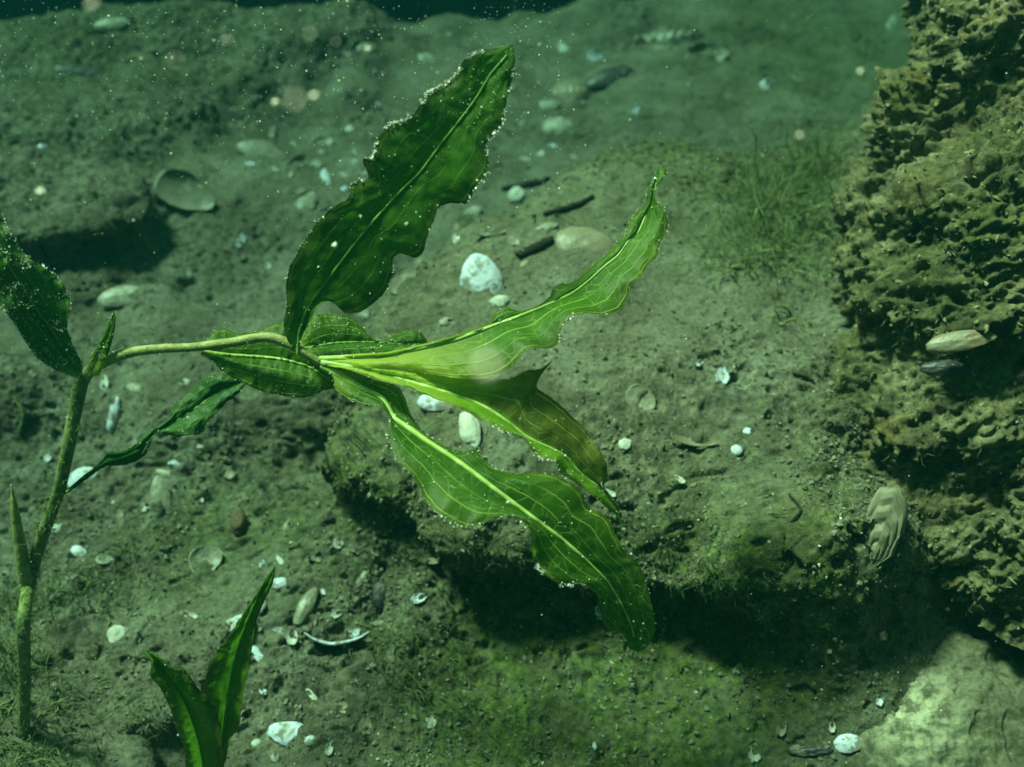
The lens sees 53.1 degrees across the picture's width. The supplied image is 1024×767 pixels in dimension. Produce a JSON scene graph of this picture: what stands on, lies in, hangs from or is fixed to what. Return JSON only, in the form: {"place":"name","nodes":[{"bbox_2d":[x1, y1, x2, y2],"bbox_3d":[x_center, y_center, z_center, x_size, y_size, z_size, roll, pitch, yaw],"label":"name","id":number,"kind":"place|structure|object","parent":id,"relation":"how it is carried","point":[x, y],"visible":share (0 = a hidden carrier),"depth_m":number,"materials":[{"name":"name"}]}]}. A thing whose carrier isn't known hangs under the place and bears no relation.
{"place":"outdoors","nodes":[
{"label":"outdoors","id":0,"kind":"place"},
{"bbox_2d":[0,0,986,766],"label":"ground","id":1,"kind":"structure","parent":0,"point":[626,328],"depth_m":0.58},
{"bbox_2d":[12,395,25,434],"bbox_3d":[-0.305,0.019,0.633,0.009,0.017,0.019,0,44,0],"label":"twig","id":2,"kind":"object","parent":1,"relation":"on","point":[22,412],"visible":1,"depth_m":0.63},
{"bbox_2d":[51,523,61,533],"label":"shell fragment","id":3,"kind":"object","parent":1,"relation":"on","point":[57,526],"visible":0.73,"depth_m":0.58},
{"bbox_2d":[64,573,78,579],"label":"shell fragment","id":4,"kind":"object","parent":1,"relation":"on","point":[68,577],"visible":1,"depth_m":0.55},
{"bbox_2d":[71,545,86,556],"bbox_3d":[-0.238,0.092,0.563,0.010,0.002,0.006,27,61,10],"label":"shell chip","id":5,"kind":"object","parent":1,"relation":"on","point":[77,550],"visible":1,"depth_m":0.56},
{"bbox_2d":[55,65,105,76],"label":"shell","id":6,"kind":"object","parent":1,"relation":"on","point":[83,71],"visible":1,"depth_m":0.91},
{"bbox_2d":[67,467,95,486],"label":"shell","id":7,"kind":"object","parent":1,"relation":"on","point":[76,475],"visible":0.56,"depth_m":0.60},
{"bbox_2d":[0,531,190,766],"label":"filament algae","id":8,"kind":"object","parent":1,"relation":"on","point":[9,656],"visible":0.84,"depth_m":0.48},
{"bbox_2d":[95,554,112,564],"bbox_3d":[-0.221,0.095,0.556,0.009,0.002,0.006,-14,65,-19],"label":"shell fragment","id":9,"kind":"object","parent":1,"relation":"on","point":[104,561],"visible":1,"depth_m":0.56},
{"bbox_2d":[100,373,108,390],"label":"shell fragment","id":10,"kind":"object","parent":1,"relation":"on","point":[106,381],"visible":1,"depth_m":0.64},
{"bbox_2d":[93,17,130,30],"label":"shell","id":11,"kind":"object","parent":1,"relation":"on","point":[108,24],"visible":1,"depth_m":0.94},
{"bbox_2d":[106,396,119,431],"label":"shell","id":12,"kind":"object","parent":1,"relation":"on","point":[113,414],"visible":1,"depth_m":0.62},
{"bbox_2d":[107,625,126,642],"bbox_3d":[-0.198,0.126,0.512,0.010,0.006,0.011,2,57,-9],"label":"pebble","id":13,"kind":"object","parent":1,"relation":"on","point":[115,633],"visible":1,"depth_m":0.51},
{"bbox_2d":[98,285,137,307],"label":"shell","id":14,"kind":"object","parent":1,"relation":"on","point":[116,296],"visible":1,"depth_m":0.67},
{"bbox_2d":[116,508,123,519],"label":"shell fragment","id":15,"kind":"object","parent":1,"relation":"on","point":[119,513],"visible":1,"depth_m":0.57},
{"bbox_2d":[126,382,141,392],"bbox_3d":[-0.230,0.003,0.627,0.013,0.003,0.008,19,65,6],"label":"shell chip","id":16,"kind":"object","parent":1,"relation":"on","point":[133,387],"visible":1,"depth_m":0.63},
{"bbox_2d":[2,60,301,291],"bbox_3d":[-0.330,-0.172,0.796,0.305,0.072,0.331,0,44,0],"label":"filament algae","id":17,"kind":"object","parent":1,"relation":"on","point":[148,152],"visible":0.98,"depth_m":0.83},
{"bbox_2d":[150,475,170,515],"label":"shell","id":18,"kind":"object","parent":1,"relation":"on","point":[159,489],"visible":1,"depth_m":0.58},
{"bbox_2d":[154,469,170,477],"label":"shell","id":19,"kind":"object","parent":1,"relation":"on","point":[164,473],"visible":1,"depth_m":0.59},
{"bbox_2d":[159,232,174,236],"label":"shell fragment","id":20,"kind":"object","parent":1,"relation":"on","point":[164,234],"visible":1,"depth_m":0.75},
{"bbox_2d":[168,460,179,468],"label":"shell fragment","id":21,"kind":"object","parent":1,"relation":"on","point":[176,463],"visible":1,"depth_m":0.59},
{"bbox_2d":[154,168,214,210],"bbox_3d":[-0.248,-0.146,0.781,0.046,0.007,0.030,21,74,-10],"label":"shell","id":22,"kind":"object","parent":1,"relation":"on","point":[193,195],"visible":1,"depth_m":0.78},
{"bbox_2d":[185,267,192,278],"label":"shell fragment","id":23,"kind":"object","parent":1,"relation":"on","point":[188,273],"visible":1,"depth_m":0.73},
{"bbox_2d":[182,609,197,618],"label":"shell fragment","id":24,"kind":"object","parent":1,"relation":"on","point":[193,614],"visible":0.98,"depth_m":0.52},
{"bbox_2d":[197,586,211,596],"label":"shell fragment","id":25,"kind":"object","parent":1,"relation":"on","point":[203,593],"visible":0.99,"depth_m":0.54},
{"bbox_2d":[188,546,222,572],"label":"shell","id":26,"kind":"object","parent":1,"relation":"on","point":[212,555],"visible":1,"depth_m":0.55},
{"bbox_2d":[145,566,275,766],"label":"pondweed","id":27,"kind":"object","parent":1,"relation":"on","point":[207,723],"visible":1,"depth_m":0.41,"materials":[{"name":"green plant"}]},
{"bbox_2d":[221,465,234,479],"bbox_3d":[-0.166,0.051,0.596,0.011,0.002,0.006,43,69,9],"label":"shell fragment","id":28,"kind":"object","parent":1,"relation":"on","point":[229,475],"visible":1,"depth_m":0.60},
{"bbox_2d":[226,614,242,630],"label":"shell","id":29,"kind":"object","parent":1,"relation":"on","point":[234,619],"visible":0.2,"depth_m":0.52},
{"bbox_2d":[229,508,247,536],"bbox_3d":[-0.151,0.077,0.566,0.010,0.010,0.014,11,45,12],"label":"pebble","id":30,"kind":"object","parent":1,"relation":"on","point":[238,522],"visible":1,"depth_m":0.56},
{"bbox_2d":[236,233,245,248],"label":"shell fragment","id":31,"kind":"object","parent":1,"relation":"on","point":[242,237],"visible":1,"depth_m":0.77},
{"bbox_2d":[251,739,260,746],"bbox_3d":[-0.124,0.174,0.495,0.005,0.003,0.005,0,55,0],"label":"pebble","id":32,"kind":"object","parent":1,"relation":"on","point":[255,742],"visible":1,"depth_m":0.49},
{"bbox_2d":[252,645,262,661],"bbox_3d":[-0.129,0.138,0.519,0.006,0.002,0.012,-39,72,-23],"label":"shell chip","id":33,"kind":"object","parent":1,"relation":"on","point":[256,653],"visible":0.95,"depth_m":0.52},
{"bbox_2d":[236,139,287,160],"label":"shell","id":34,"kind":"object","parent":1,"relation":"on","point":[259,147],"visible":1,"depth_m":0.85},
{"bbox_2d":[269,125,275,138],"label":"shell fragment","id":35,"kind":"object","parent":1,"relation":"on","point":[272,131],"visible":1,"depth_m":0.88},
{"bbox_2d":[270,752,278,762],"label":"shell fragment","id":36,"kind":"object","parent":1,"relation":"on","point":[274,759],"visible":1,"depth_m":0.48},
{"bbox_2d":[271,577,286,587],"bbox_3d":[-0.122,0.105,0.537,0.012,0.002,0.006,-7,58,-8],"label":"shell chip","id":37,"kind":"object","parent":1,"relation":"on","point":[279,582],"visible":0.89,"depth_m":0.54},
{"bbox_2d":[267,721,302,746],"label":"shell","id":38,"kind":"object","parent":1,"relation":"on","point":[284,733],"visible":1,"depth_m":0.49},
{"bbox_2d":[282,519,292,530],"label":"shell fragment","id":39,"kind":"object","parent":1,"relation":"on","point":[285,527],"visible":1,"depth_m":0.57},
{"bbox_2d":[286,627,297,644],"bbox_3d":[-0.112,0.129,0.522,0.006,0.003,0.009,-5,60,-8],"label":"shell fragment","id":40,"kind":"object","parent":1,"relation":"on","point":[291,641],"visible":1,"depth_m":0.52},
{"bbox_2d":[284,155,321,168],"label":"shell","id":41,"kind":"object","parent":1,"relation":"on","point":[298,160],"visible":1,"depth_m":0.86},
{"bbox_2d":[293,587,317,624],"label":"shell","id":42,"kind":"object","parent":1,"relation":"on","point":[305,606],"visible":1,"depth_m":0.53},
{"bbox_2d":[296,192,316,211],"bbox_3d":[-0.163,-0.139,0.802,0.016,0.004,0.031,27,65,3],"label":"shell chip","id":43,"kind":"object","parent":1,"relation":"on","point":[306,202],"visible":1,"depth_m":0.80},
{"bbox_2d":[304,735,314,746],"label":"shell chip","id":44,"kind":"object","parent":1,"relation":"on","point":[308,741],"visible":1,"depth_m":0.49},
{"bbox_2d":[306,688,317,699],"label":"shell fragment","id":45,"kind":"object","parent":1,"relation":"on","point":[312,696],"visible":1,"depth_m":0.51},
{"bbox_2d":[311,555,321,561],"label":"shell fragment","id":46,"kind":"object","parent":1,"relation":"on","point":[316,559],"visible":1,"depth_m":0.54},
{"bbox_2d":[312,136,332,144],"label":"shell","id":47,"kind":"object","parent":1,"relation":"on","point":[324,139],"visible":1,"depth_m":0.89},
{"bbox_2d":[320,168,329,184],"bbox_3d":[-0.154,-0.169,0.844,0.008,0.003,0.021,-8,64,-11],"label":"shell chip","id":48,"kind":"object","parent":1,"relation":"on","point":[324,174],"visible":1,"depth_m":0.84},
{"bbox_2d":[325,740,333,755],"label":"shell fragment","id":49,"kind":"object","parent":1,"relation":"on","point":[328,751],"visible":1,"depth_m":0.48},
{"bbox_2d":[0,45,669,739],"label":"pondweed","id":50,"kind":"object","parent":1,"relation":"on","point":[414,181],"visible":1,"depth_m":0.38,"materials":[{"name":"green plant"}]},
{"bbox_2d":[330,608,341,618],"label":"shell fragment","id":51,"kind":"object","parent":1,"relation":"on","point":[334,615],"visible":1,"depth_m":0.53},
{"bbox_2d":[304,631,368,648],"bbox_3d":[-0.088,0.132,0.521,0.033,0.016,0.008,0,44,0],"label":"shell","id":52,"kind":"object","parent":1,"relation":"on","point":[340,644],"visible":1,"depth_m":0.52},
{"bbox_2d":[334,536,343,548],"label":"shell fragment","id":53,"kind":"object","parent":1,"relation":"on","point":[336,541],"visible":1,"depth_m":0.54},
{"bbox_2d":[334,702,347,712],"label":"shell fragment","id":54,"kind":"object","parent":1,"relation":"on","point":[343,704],"visible":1,"depth_m":0.50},
{"bbox_2d":[349,628,360,637],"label":"shell fragment","id":55,"kind":"object","parent":1,"relation":"on","point":[356,631],"visible":1,"depth_m":0.53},
{"bbox_2d":[348,308,368,316],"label":"shell","id":56,"kind":"object","parent":1,"relation":"on","point":[364,312],"visible":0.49,"depth_m":0.70},
{"bbox_2d":[351,593,366,608],"bbox_3d":[-0.080,0.113,0.531,0.008,0.007,0.006,0,44,0],"label":"twig","id":57,"kind":"object","parent":1,"relation":"on","point":[356,602],"visible":1,"depth_m":0.53,"materials":[{"name":"brown wood"}]},
{"bbox_2d":[357,570,369,586],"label":"shell","id":58,"kind":"object","parent":1,"relation":"on","point":[363,575],"visible":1,"depth_m":0.53},
{"bbox_2d":[359,717,371,734],"bbox_3d":[-0.069,0.163,0.486,0.007,0.002,0.009,-8,59,-9],"label":"shell fragment","id":59,"kind":"object","parent":1,"relation":"on","point":[364,722],"visible":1,"depth_m":0.49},
{"bbox_2d":[356,43,376,54],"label":"shell","id":60,"kind":"object","parent":1,"relation":"on","point":[360,49],"visible":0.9,"depth_m":0.95},
{"bbox_2d":[371,616,382,624],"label":"shell fragment","id":61,"kind":"object","parent":1,"relation":"on","point":[377,618],"visible":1,"depth_m":0.53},
{"bbox_2d":[371,581,385,608],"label":"shell","id":62,"kind":"object","parent":1,"relation":"on","point":[378,594],"visible":1,"depth_m":0.53},
{"bbox_2d":[388,266,415,293],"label":"shell","id":63,"kind":"object","parent":1,"relation":"on","point":[400,275],"visible":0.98,"depth_m":0.60},
{"bbox_2d":[407,256,422,263],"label":"shell","id":64,"kind":"object","parent":1,"relation":"on","point":[418,260],"visible":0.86,"depth_m":0.77},
{"bbox_2d":[411,593,426,603],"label":"shell fragment","id":65,"kind":"object","parent":1,"relation":"on","point":[415,599],"visible":1,"depth_m":0.52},
{"bbox_2d":[418,53,434,63],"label":"shell","id":66,"kind":"object","parent":1,"relation":"on","point":[425,57],"visible":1,"depth_m":0.97},
{"bbox_2d":[425,714,436,728],"bbox_3d":[-0.039,0.161,0.488,0.006,0.002,0.007,17,48,4],"label":"shell fragment","id":67,"kind":"object","parent":1,"relation":"on","point":[428,724],"visible":1,"depth_m":0.49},
{"bbox_2d":[417,394,453,411],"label":"shell","id":68,"kind":"object","parent":1,"relation":"on","point":[426,403],"visible":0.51,"depth_m":0.53},
{"bbox_2d":[439,317,452,325],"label":"shell fragment","id":69,"kind":"object","parent":1,"relation":"on","point":[444,322],"visible":1,"depth_m":0.57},
{"bbox_2d":[320,532,585,761],"bbox_3d":[-0.031,0.139,0.486,0.154,0.064,0.090,34,54,30],"label":"filament algae","id":70,"kind":"object","parent":1,"relation":"on","point":[398,675],"visible":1,"depth_m":0.50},
{"bbox_2d":[453,220,464,233],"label":"shell fragment","id":71,"kind":"object","parent":1,"relation":"on","point":[456,226],"visible":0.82,"depth_m":0.79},
{"bbox_2d":[459,411,480,446],"bbox_3d":[-0.021,0.023,0.514,0.011,0.008,0.024,-8,59,-7],"label":"pebble","id":72,"kind":"object","parent":1,"relation":"on","point":[469,429],"visible":0.88,"depth_m":0.51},
{"bbox_2d":[464,205,481,215],"bbox_3d":[-0.031,-0.136,0.811,0.017,0.004,0.012,-33,65,-18],"label":"shell chip","id":73,"kind":"object","parent":1,"relation":"on","point":[474,210],"visible":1,"depth_m":0.81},
{"bbox_2d":[0,0,954,766],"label":"algae fuzz","id":74,"kind":"object","parent":1,"relation":"on","point":[908,532],"visible":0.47,"depth_m":0.52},
{"bbox_2d":[0,0,956,765],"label":"shell grit","id":75,"kind":"object","parent":1,"relation":"on","point":[522,358],"visible":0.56,"depth_m":0.55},
{"bbox_2d":[460,253,502,292],"bbox_3d":[-0.018,-0.060,0.587,0.024,0.006,0.031,-15,77,-2],"label":"shell","id":76,"kind":"object","parent":1,"relation":"on","point":[481,272],"visible":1,"depth_m":0.59},
{"bbox_2d":[0,0,974,766],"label":"mud crumbs","id":77,"kind":"object","parent":1,"relation":"on","point":[542,588],"visible":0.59,"depth_m":0.53,"materials":[{"name":"soil"}]},
{"bbox_2d":[471,229,506,236],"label":"shell","id":78,"kind":"object","parent":1,"relation":"on","point":[483,234],"visible":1,"depth_m":0.62},
{"bbox_2d":[489,295,508,306],"bbox_3d":[-0.007,-0.046,0.575,0.012,0.005,0.008,-5,61,-1],"label":"pebble","id":79,"kind":"object","parent":1,"relation":"on","point":[499,301],"visible":1,"depth_m":0.57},
{"bbox_2d":[508,186,524,202],"bbox_3d":[0.004,-0.152,0.825,0.014,0.009,0.016,2,61,13],"label":"pebble","id":80,"kind":"object","parent":1,"relation":"on","point":[513,197],"visible":0.98,"depth_m":0.82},
{"bbox_2d":[501,176,550,191],"bbox_3d":[0.010,-0.147,0.755,0.037,0.104,0.145,0,44,0],"label":"twig","id":81,"kind":"object","parent":1,"relation":"on","point":[529,183],"visible":0.95,"depth_m":0.83,"materials":[{"name":"brown wood"}]},
{"bbox_2d":[515,235,554,257],"bbox_3d":[0.015,-0.080,0.604,0.029,0.008,0.008,-29,51,-27],"label":"twig","id":82,"kind":"object","parent":1,"relation":"on","point":[538,246],"visible":1,"depth_m":0.60,"materials":[{"name":"brown wood"}]},
{"bbox_2d":[536,222,557,230],"bbox_3d":[0.021,-0.095,0.621,0.014,0.002,0.006,-16,66,-2],"label":"shell chip","id":83,"kind":"object","parent":1,"relation":"on","point":[547,226],"visible":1,"depth_m":0.62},
{"bbox_2d":[539,99,559,110],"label":"shell","id":84,"kind":"object","parent":1,"relation":"on","point":[550,104],"visible":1,"depth_m":0.94},
{"bbox_2d":[541,117,571,134],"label":"shell","id":85,"kind":"object","parent":1,"relation":"on","point":[556,125],"visible":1,"depth_m":0.91},
{"bbox_2d":[558,41,567,52],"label":"shell fragment","id":86,"kind":"object","parent":1,"relation":"on","point":[562,47],"visible":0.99,"depth_m":1.01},
{"bbox_2d":[543,194,594,215],"bbox_3d":[0.036,-0.110,0.632,0.036,0.006,0.006,-19,47,-19],"label":"twig","id":87,"kind":"object","parent":1,"relation":"on","point":[571,206],"visible":1,"depth_m":0.63,"materials":[{"name":"brown wood"}]},
{"bbox_2d":[552,79,592,100],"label":"shell","id":88,"kind":"object","parent":1,"relation":"on","point":[576,90],"visible":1,"depth_m":0.95},
{"bbox_2d":[555,227,613,251],"bbox_3d":[0.043,-0.083,0.602,0.035,0.006,0.023,8,65,3],"label":"shell","id":89,"kind":"object","parent":1,"relation":"on","point":[568,238],"visible":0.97,"depth_m":0.60},
{"bbox_2d":[587,48,602,62],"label":"shell","id":90,"kind":"object","parent":1,"relation":"on","point":[593,54],"visible":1,"depth_m":0.99},
{"bbox_2d":[585,66,633,89],"bbox_3d":[0.090,-0.285,0.951,0.048,0.006,0.020,-21,67,-5],"label":"shell","id":91,"kind":"object","parent":1,"relation":"on","point":[605,78],"visible":1,"depth_m":0.95},
{"bbox_2d":[425,481,824,694],"bbox_3d":[0.039,0.095,0.489,0.201,0.106,0.080,0,44,0],"label":"filament algae","id":92,"kind":"object","parent":1,"relation":"on","point":[664,609],"visible":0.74,"depth_m":0.49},
{"bbox_2d":[618,438,631,449],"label":"shell fragment","id":93,"kind":"object","parent":1,"relation":"on","point":[624,443],"visible":1,"depth_m":0.51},
{"bbox_2d":[625,384,655,409],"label":"shell","id":94,"kind":"object","parent":1,"relation":"on","point":[647,401],"visible":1,"depth_m":0.52},
{"bbox_2d":[630,35,670,50],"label":"shell","id":95,"kind":"object","parent":1,"relation":"on","point":[640,41],"visible":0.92,"depth_m":1.00},
{"bbox_2d":[642,25,703,44],"bbox_3d":[0.157,-0.342,1.015,0.068,0.012,0.031,-13,77,3],"label":"shell","id":96,"kind":"object","parent":1,"relation":"on","point":[674,35],"visible":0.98,"depth_m":1.01},
{"bbox_2d":[674,475,685,483],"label":"shell fragment","id":97,"kind":"object","parent":1,"relation":"on","point":[681,480],"visible":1,"depth_m":0.49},
{"bbox_2d":[671,432,718,446],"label":"shell","id":98,"kind":"object","parent":1,"relation":"on","point":[684,440],"visible":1,"depth_m":0.50},
{"bbox_2d":[685,41,728,64],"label":"shell","id":99,"kind":"object","parent":1,"relation":"on","point":[720,52],"visible":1,"depth_m":0.98},
{"bbox_2d":[715,366,729,383],"bbox_3d":[0.107,-0.004,0.523,0.007,0.002,0.010,1,77,3],"label":"shell fragment","id":100,"kind":"object","parent":1,"relation":"on","point":[724,377],"visible":1,"depth_m":0.52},
{"bbox_2d":[731,445,742,455],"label":"shell chip","id":101,"kind":"object","parent":1,"relation":"on","point":[736,450],"visible":1,"depth_m":0.50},
{"bbox_2d":[749,748,760,763],"bbox_3d":[0.111,0.171,0.469,0.006,0.002,0.007,5,56,12],"label":"shell fragment","id":102,"kind":"object","parent":1,"relation":"on","point":[755,758],"visible":1,"depth_m":0.47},
{"bbox_2d":[656,94,866,297],"bbox_3d":[0.201,-0.148,0.720,0.113,0.142,0.393,16,46,16],"label":"filament algae","id":103,"kind":"object","parent":1,"relation":"on","point":[813,226],"visible":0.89,"depth_m":0.62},
{"bbox_2d":[759,78,772,89],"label":"shell fragment","id":104,"kind":"object","parent":1,"relation":"on","point":[763,85],"visible":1,"depth_m":0.94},
{"bbox_2d":[776,720,786,736],"bbox_3d":[0.124,0.158,0.471,0.005,0.002,0.008,15,72,20],"label":"shell fragment","id":105,"kind":"object","parent":1,"relation":"on","point":[780,732],"visible":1,"depth_m":0.47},
{"bbox_2d":[697,89,874,339],"bbox_3d":[0.165,-0.109,0.612,0.092,0.080,0.232,19,47,18],"label":"filament algae","id":106,"kind":"object","parent":1,"relation":"on","point":[768,234],"visible":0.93,"depth_m":0.61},
{"bbox_2d":[788,493,801,522],"bbox_3d":[0.128,0.057,0.468,0.009,0.013,0.027,0,44,0],"label":"twig","id":107,"kind":"object","parent":1,"relation":"on","point":[799,511],"visible":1,"depth_m":0.47,"materials":[{"name":"brown wood"}]},
{"bbox_2d":[792,72,803,83],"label":"shell fragment","id":108,"kind":"object","parent":1,"relation":"on","point":[799,79],"visible":1,"depth_m":0.97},
{"bbox_2d":[792,371,814,380],"bbox_3d":[0.147,-0.004,0.519,0.011,0.003,0.005,0,44,0],"label":"twig","id":109,"kind":"object","parent":1,"relation":"on","point":[804,376],"visible":1,"depth_m":0.52,"materials":[{"name":"brown wood"}]},
{"bbox_2d":[787,743,833,755],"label":"shell","id":110,"kind":"object","parent":1,"relation":"on","point":[800,749],"visible":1,"depth_m":0.46},
{"bbox_2d":[828,721,835,732],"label":"shell fragment","id":111,"kind":"object","parent":1,"relation":"on","point":[831,729],"visible":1,"depth_m":0.47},
{"bbox_2d":[833,734,861,752],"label":"shell","id":112,"kind":"object","parent":1,"relation":"on","point":[850,743],"visible":1,"depth_m":0.46},
{"bbox_2d":[876,697,883,706],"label":"shell fragment","id":113,"kind":"object","parent":1,"relation":"on","point":[879,701],"visible":1,"depth_m":0.46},
{"bbox_2d":[866,485,908,565],"bbox_3d":[0.163,0.063,0.449,0.019,0.009,0.041,20,85,20],"label":"shell","id":114,"kind":"object","parent":1,"relation":"on","point":[889,505],"visible":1,"depth_m":0.45},
{"bbox_2d":[886,15,896,29],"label":"shell","id":115,"kind":"object","parent":1,"relation":"on","point":[891,23],"visible":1,"depth_m":1.04},
{"bbox_2d":[825,0,1023,651],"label":"rock","id":116,"kind":"object","parent":1,"relation":"on","point":[939,151],"visible":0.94,"depth_m":0.47,"materials":[{"name":"stone"}]},
{"bbox_2d":[920,360,977,376],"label":"shell","id":117,"kind":"object","parent":116,"relation":"on","point":[944,368],"visible":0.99,"depth_m":0.46},
{"bbox_2d":[925,330,996,353],"bbox_3d":[0.199,-0.019,0.453,0.030,0.004,0.010,-9,72,15],"label":"shell","id":118,"kind":"object","parent":116,"relation":"on","point":[956,341],"visible":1,"depth_m":0.45},
{"bbox_2d":[843,621,1023,766],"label":"stone","id":119,"kind":"object","parent":1,"relation":"on","point":[979,722],"visible":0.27,"depth_m":0.46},
{"bbox_2d":[0,0,1019,762],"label":"suspended particles","id":120,"kind":"object","parent":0,"point":[488,368],"visible":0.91,"depth_m":0.30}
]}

